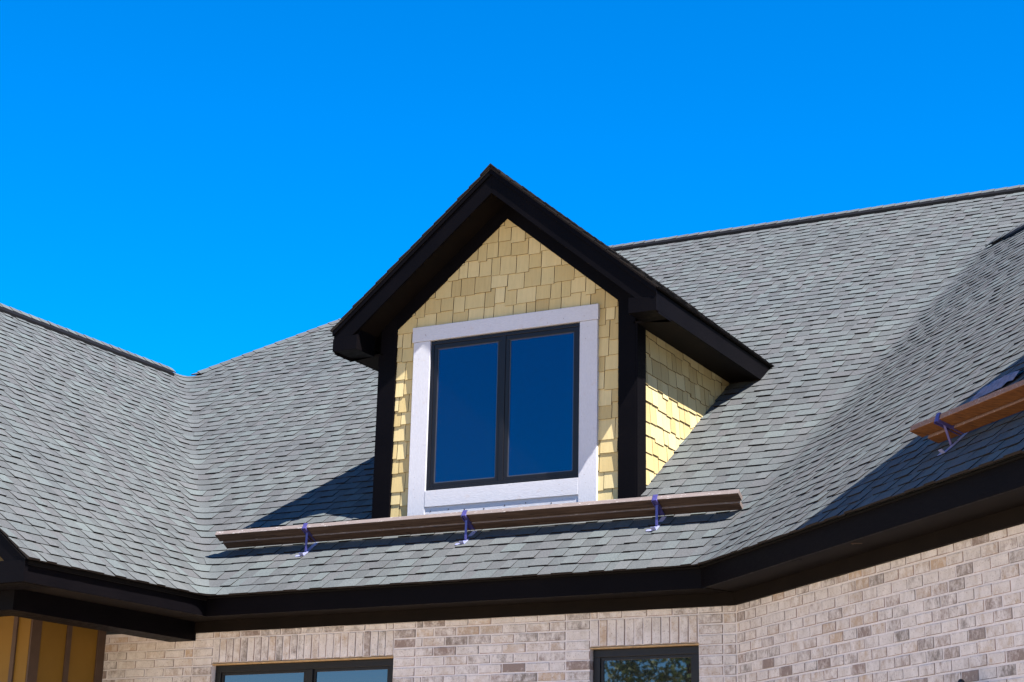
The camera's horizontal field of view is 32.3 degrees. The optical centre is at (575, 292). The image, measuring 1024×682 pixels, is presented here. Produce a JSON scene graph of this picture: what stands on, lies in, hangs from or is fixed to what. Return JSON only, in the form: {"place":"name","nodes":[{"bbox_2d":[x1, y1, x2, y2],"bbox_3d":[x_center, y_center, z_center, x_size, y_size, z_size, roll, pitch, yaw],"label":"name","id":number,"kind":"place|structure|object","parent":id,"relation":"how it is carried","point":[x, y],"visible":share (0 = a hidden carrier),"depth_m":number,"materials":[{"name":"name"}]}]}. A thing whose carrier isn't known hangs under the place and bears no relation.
{"place":"outdoors","nodes":[
{"label":"outdoors","id":0,"kind":"place"},
{"bbox_2d":[0,0,1023,375],"label":"sky","id":1,"kind":"structure","parent":0,"point":[188,187],"materials":[{"name":"blue"}]},
{"label":"ground","id":2,"kind":"structure","parent":0,"visible":0},
{"bbox_2d":[0,163,1023,681],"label":"brick house","id":3,"kind":"structure","parent":2,"relation":"on","point":[492,337],"depth_m":14.22,"materials":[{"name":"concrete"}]},
{"bbox_2d":[212,656,393,681],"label":"window","id":4,"kind":"structure","parent":3,"relation":"in","point":[365,669],"depth_m":13.88,"materials":[{"name":"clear glass"}]},
{"bbox_2d":[296,523,317,555],"bbox_3d":[-2.198,2.031,14.449,0.086,0.276,0.227,-8,-19,25],"label":"roof bracket","id":5,"kind":"object","parent":3,"relation":"attached to","point":[305,530],"visible":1,"depth_m":14.41,"materials":[{"name":"blue metal"}]},
{"bbox_2d":[215,489,742,540],"bbox_3d":[-0.900,1.757,13.840,4.672,0.076,0.095,-8,-19,25],"label":"plank","id":6,"kind":"object","parent":5,"relation":"on","point":[548,510],"visible":1,"depth_m":13.70,"materials":[{"name":"brown wood"}]},
{"bbox_2d":[223,501,742,548],"bbox_3d":[-0.868,1.830,13.893,4.625,0.069,0.085,-8,-19,25],"label":"plank","id":7,"kind":"object","parent":5,"relation":"on","point":[615,514],"visible":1,"depth_m":13.76,"materials":[{"name":"brown wood"}]},
{"bbox_2d":[455,510,476,544],"bbox_3d":[-0.858,1.848,13.823,0.086,0.276,0.227,-8,-19,25],"label":"roof bracket","id":8,"kind":"object","parent":3,"relation":"attached to","point":[467,521],"visible":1,"depth_m":13.79,"materials":[{"name":"blue metal"}]},
{"bbox_2d":[590,643,698,681],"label":"window","id":9,"kind":"structure","parent":3,"relation":"in","point":[670,662],"depth_m":12.67,"materials":[{"name":"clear glass"}]},
{"bbox_2d":[646,494,666,530],"bbox_3d":[0.598,1.649,13.142,0.086,0.276,0.227,-8,-19,25],"label":"roof bracket","id":10,"kind":"object","parent":3,"relation":"attached to","point":[657,506],"visible":1,"depth_m":13.11,"materials":[{"name":"blue metal"}]},
{"bbox_2d":[934,412,967,455],"bbox_3d":[2.119,0.806,9.992,0.209,0.236,0.086,7,-19,-19],"label":"roof bracket","id":11,"kind":"object","parent":3,"relation":"attached to","point":[947,427],"visible":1,"depth_m":9.96,"materials":[{"name":"blue metal"}]},
{"bbox_2d":[910,380,1023,436],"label":"plank","id":12,"kind":"object","parent":11,"relation":"on","point":[986,403],"visible":0.98,"depth_m":9.68,"materials":[{"name":"brown wood"}]},
{"bbox_2d":[928,397,1023,442],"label":"plank","id":13,"kind":"object","parent":11,"relation":"on","point":[992,416],"visible":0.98,"depth_m":9.75,"materials":[{"name":"brown wood"}]},
{"bbox_2d":[969,369,1023,401],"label":"plastic scrap","id":14,"kind":"object","parent":3,"relation":"on","point":[995,384],"visible":0.96,"depth_m":10.56,"materials":[{"name":"plastic"}]}
]}

